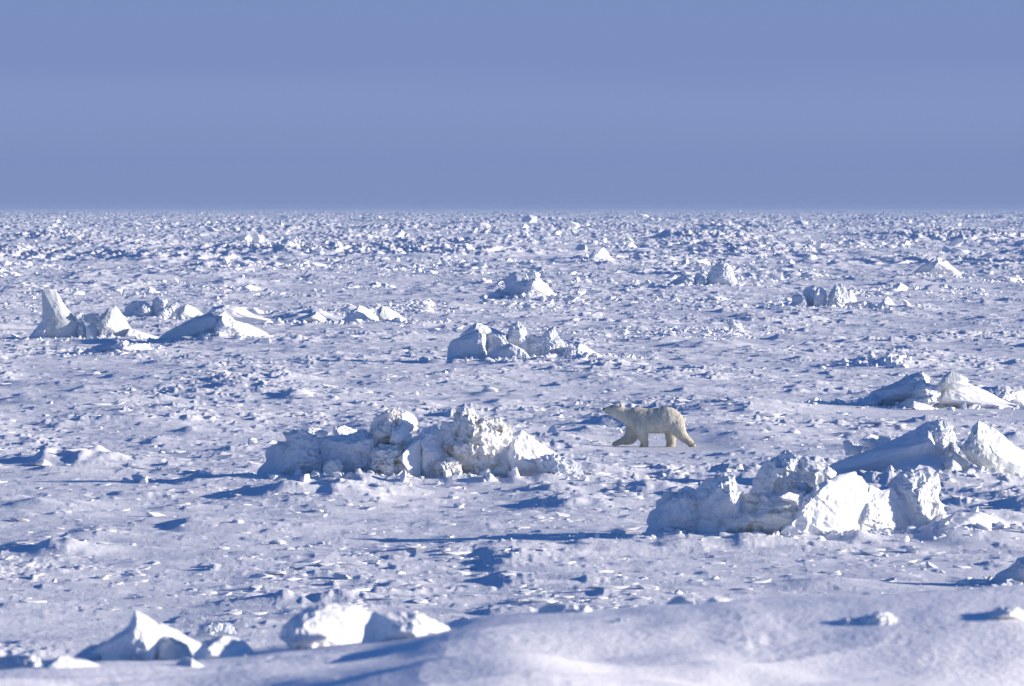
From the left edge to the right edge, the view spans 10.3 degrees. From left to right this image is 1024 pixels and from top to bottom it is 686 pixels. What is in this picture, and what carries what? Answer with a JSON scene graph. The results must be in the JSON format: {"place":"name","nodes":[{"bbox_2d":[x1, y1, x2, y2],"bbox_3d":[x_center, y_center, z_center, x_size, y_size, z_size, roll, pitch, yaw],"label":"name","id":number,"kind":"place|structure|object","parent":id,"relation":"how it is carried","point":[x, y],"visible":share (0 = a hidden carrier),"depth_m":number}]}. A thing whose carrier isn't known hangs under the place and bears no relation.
{"place":"outdoors","nodes":[
{"label":"outdoors","id":0,"kind":"place"},
{"bbox_2d":[0,207,1023,685],"bbox_3d":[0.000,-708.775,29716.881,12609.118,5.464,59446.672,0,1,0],"label":"sea ice","id":1,"kind":"structure","parent":0,"point":[782,627],"depth_m":165.57},
{"bbox_2d":[0,652,42,669],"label":"ice block","id":2,"kind":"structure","parent":1,"relation":"on","point":[19,660],"depth_m":47.49},
{"bbox_2d":[31,460,50,465],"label":"ice chunk","id":3,"kind":"object","parent":1,"relation":"on","point":[40,463],"visible":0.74,"depth_m":150.25},
{"bbox_2d":[43,656,99,667],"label":"ice block","id":4,"kind":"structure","parent":1,"relation":"on","point":[62,662],"depth_m":47.03},
{"bbox_2d":[72,641,105,659],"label":"ice block","id":5,"kind":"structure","parent":1,"relation":"on","point":[86,654],"depth_m":50.51},
{"bbox_2d":[28,289,158,338],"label":"ice hummock","id":6,"kind":"object","parent":1,"relation":"on","point":[59,319],"visible":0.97,"depth_m":292.46},
{"bbox_2d":[96,575,108,578],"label":"ice chunk","id":7,"kind":"object","parent":1,"relation":"on","point":[103,576],"visible":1,"depth_m":105.15},
{"bbox_2d":[84,339,152,352],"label":"snow mound","id":8,"kind":"object","parent":1,"relation":"on","point":[123,345],"visible":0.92,"depth_m":262.76},
{"bbox_2d":[122,478,132,482],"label":"ice chunk","id":9,"kind":"object","parent":1,"relation":"on","point":[126,480],"visible":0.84,"depth_m":141.07},
{"bbox_2d":[127,521,136,525],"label":"ice chunk","id":10,"kind":"object","parent":1,"relation":"on","point":[132,523],"visible":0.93,"depth_m":122.05},
{"bbox_2d":[140,478,148,483],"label":"ice chunk","id":11,"kind":"object","parent":1,"relation":"on","point":[145,480],"visible":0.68,"depth_m":140.70},
{"bbox_2d":[92,610,200,660],"bbox_3d":[-3.137,2.639,50.265,0.646,0.595,1.128,1,2,34],"label":"ice pinnacle","id":12,"kind":"object","parent":1,"relation":"on","point":[141,637],"visible":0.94,"depth_m":49.94},
{"bbox_2d":[123,297,203,318],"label":"ice hummock","id":13,"kind":"object","parent":1,"relation":"on","point":[159,306],"visible":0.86,"depth_m":337.05},
{"bbox_2d":[175,656,202,666],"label":"ice block","id":14,"kind":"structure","parent":1,"relation":"on","point":[187,661],"depth_m":47.52},
{"bbox_2d":[159,305,269,339],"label":"snow mound","id":15,"kind":"object","parent":1,"relation":"on","point":[230,320],"visible":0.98,"depth_m":289.40},
{"bbox_2d":[196,621,237,638],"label":"ice block","id":16,"kind":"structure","parent":1,"relation":"on","point":[213,629],"depth_m":80.02},
{"bbox_2d":[193,636,254,658],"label":"ice block","id":17,"kind":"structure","parent":1,"relation":"on","point":[223,647],"depth_m":49.46},
{"bbox_2d":[231,518,243,522],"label":"ice chunk","id":18,"kind":"object","parent":1,"relation":"on","point":[235,520],"visible":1,"depth_m":121.09},
{"bbox_2d":[248,438,256,442],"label":"ice chunk","id":19,"kind":"object","parent":1,"relation":"on","point":[252,440],"visible":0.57,"depth_m":167.69},
{"bbox_2d":[253,338,270,343],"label":"ice chunk","id":20,"kind":"object","parent":1,"relation":"on","point":[264,340],"visible":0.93,"depth_m":282.44},
{"bbox_2d":[269,539,285,544],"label":"ice chunk","id":21,"kind":"object","parent":1,"relation":"on","point":[279,541],"visible":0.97,"depth_m":116.22},
{"bbox_2d":[279,603,371,648],"bbox_3d":[-1.677,2.562,50.150,0.872,0.550,0.524,-1,2,-34],"label":"ice boulder","id":22,"kind":"object","parent":1,"relation":"on","point":[322,625],"visible":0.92,"depth_m":49.95},
{"bbox_2d":[332,573,350,578],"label":"ice chunk","id":23,"kind":"object","parent":1,"relation":"on","point":[340,576],"visible":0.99,"depth_m":104.85},
{"bbox_2d":[287,305,410,322],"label":"ice hummock","id":24,"kind":"object","parent":1,"relation":"on","point":[363,313],"visible":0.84,"depth_m":329.46},
{"bbox_2d":[352,574,367,578],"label":"ice chunk","id":25,"kind":"object","parent":1,"relation":"on","point":[360,576],"visible":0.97,"depth_m":104.65},
{"bbox_2d":[361,611,449,642],"bbox_3d":[-0.894,2.520,49.566,0.630,0.372,0.604,-1,2,-41],"label":"ice boulder","id":26,"kind":"object","parent":1,"relation":"on","point":[379,626],"visible":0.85,"depth_m":49.40},
{"bbox_2d":[257,406,584,477],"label":"ice hummock","id":27,"kind":"object","parent":1,"relation":"on","point":[468,440],"visible":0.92,"depth_m":140.96},
{"bbox_2d":[448,495,457,498],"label":"ice chunk","id":28,"kind":"object","parent":1,"relation":"on","point":[452,496],"visible":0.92,"depth_m":134.73},
{"bbox_2d":[453,502,463,507],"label":"ice chunk","id":29,"kind":"object","parent":1,"relation":"on","point":[459,505],"visible":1,"depth_m":130.85},
{"bbox_2d":[481,386,497,391],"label":"ice chunk","id":30,"kind":"object","parent":1,"relation":"on","point":[490,388],"visible":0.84,"depth_m":209.45},
{"bbox_2d":[0,210,1023,340],"bbox_3d":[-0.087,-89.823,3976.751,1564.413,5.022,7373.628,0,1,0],"label":"ice rubble","id":31,"kind":"object","parent":1,"relation":"on","point":[949,248],"visible":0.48,"depth_m":611.75},
{"bbox_2d":[0,279,1023,620],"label":"snow clods","id":32,"kind":"object","parent":1,"relation":"on","point":[478,561],"visible":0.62,"depth_m":121.54},
{"bbox_2d":[3,256,1023,587],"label":"ice debris","id":33,"kind":"object","parent":1,"relation":"on","point":[489,476],"visible":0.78,"depth_m":193.76},
{"bbox_2d":[486,269,555,298],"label":"ice hummock","id":34,"kind":"object","parent":1,"relation":"on","point":[531,282],"visible":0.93,"depth_m":414.86},
{"bbox_2d":[447,321,598,359],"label":"ice hummock","id":35,"kind":"object","parent":1,"relation":"on","point":[480,340],"visible":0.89,"depth_m":249.46},
{"bbox_2d":[547,425,556,433],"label":"ice chunk","id":36,"kind":"object","parent":1,"relation":"on","point":[551,429],"visible":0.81,"depth_m":168.63},
{"bbox_2d":[556,512,569,515],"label":"ice chunk","id":37,"kind":"object","parent":1,"relation":"on","point":[560,514],"visible":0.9,"depth_m":125.33},
{"bbox_2d":[538,603,592,612],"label":"ice block","id":38,"kind":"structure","parent":1,"relation":"on","point":[560,608],"depth_m":50.52},
{"bbox_2d":[587,312,601,316],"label":"ice chunk","id":39,"kind":"object","parent":1,"relation":"on","point":[597,314],"visible":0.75,"depth_m":357.14},
{"bbox_2d":[586,247,610,259],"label":"ice boulder","id":40,"kind":"object","parent":1,"relation":"on","point":[600,253],"visible":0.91,"depth_m":680.24},
{"bbox_2d":[575,617,632,622],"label":"ice block","id":41,"kind":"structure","parent":1,"relation":"on","point":[621,620],"depth_m":48.83},
{"bbox_2d":[636,584,658,589],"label":"ice chunk","id":42,"kind":"object","parent":1,"relation":"on","point":[646,586],"visible":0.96,"depth_m":101.51},
{"bbox_2d":[603,404,695,446],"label":"polar bear","id":43,"kind":"object","parent":1,"relation":"on","point":[641,423],"visible":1,"depth_m":163.38},
{"bbox_2d":[666,595,697,604],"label":"ice block","id":44,"kind":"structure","parent":1,"relation":"on","point":[680,599],"depth_m":52.03},
{"bbox_2d":[667,260,736,288],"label":"ice hummock","id":45,"kind":"object","parent":1,"relation":"on","point":[721,272],"visible":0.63,"depth_m":472.92},
{"bbox_2d":[705,596,730,602],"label":"ice block","id":46,"kind":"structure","parent":1,"relation":"on","point":[715,599],"depth_m":52.02},
{"bbox_2d":[725,318,743,331],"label":"ice boulder","id":47,"kind":"object","parent":1,"relation":"on","point":[733,324],"visible":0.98,"depth_m":308.15},
{"bbox_2d":[787,429,799,432],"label":"ice chunk","id":48,"kind":"object","parent":1,"relation":"on","point":[793,431],"visible":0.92,"depth_m":169.97},
{"bbox_2d":[645,450,1014,535],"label":"ice hummock","id":49,"kind":"object","parent":1,"relation":"on","point":[791,492],"visible":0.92,"depth_m":116.89},
{"bbox_2d":[789,283,894,306],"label":"ice hummock","id":50,"kind":"object","parent":1,"relation":"on","point":[814,297],"visible":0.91,"depth_m":374.44},
{"bbox_2d":[838,611,897,625],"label":"ice block","id":51,"kind":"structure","parent":1,"relation":"on","point":[878,618],"depth_m":48.40},
{"bbox_2d":[874,355,902,363],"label":"snow mound","id":52,"kind":"object","parent":1,"relation":"on","point":[897,358],"visible":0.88,"depth_m":240.63},
{"bbox_2d":[883,577,896,581],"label":"ice chunk","id":53,"kind":"object","parent":1,"relation":"on","point":[891,579],"visible":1,"depth_m":103.84},
{"bbox_2d":[906,548,918,552],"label":"ice chunk","id":54,"kind":"object","parent":1,"relation":"on","point":[911,550],"visible":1,"depth_m":113.08},
{"bbox_2d":[825,419,1023,475],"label":"ice hummock","id":55,"kind":"object","parent":1,"relation":"on","point":[933,445],"visible":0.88,"depth_m":139.62},
{"bbox_2d":[926,561,937,567],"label":"ice chunk","id":56,"kind":"object","parent":1,"relation":"on","point":[929,564],"visible":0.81,"depth_m":108.11},
{"bbox_2d":[846,371,1023,409],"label":"ice ridge","id":57,"kind":"structure","parent":1,"relation":"on","point":[916,391],"depth_m":193.71},
{"bbox_2d":[913,258,960,275],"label":"snow mound","id":58,"kind":"object","parent":1,"relation":"on","point":[933,266],"visible":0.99,"depth_m":566.28},
{"bbox_2d":[935,534,945,537],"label":"ice chunk","id":59,"kind":"object","parent":1,"relation":"on","point":[939,535],"visible":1,"depth_m":115.71},
{"bbox_2d":[984,606,1023,618],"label":"ice block","id":60,"kind":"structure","parent":1,"relation":"on","point":[1004,612],"depth_m":48.39},
{"bbox_2d":[991,556,1023,582],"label":"ice boulder","id":61,"kind":"object","parent":1,"relation":"on","point":[1015,570],"visible":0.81,"depth_m":103.44},
{"bbox_2d":[0,0,1023,206],"label":"sky","id":62,"kind":"structure","parent":0,"point":[104,103]}
]}

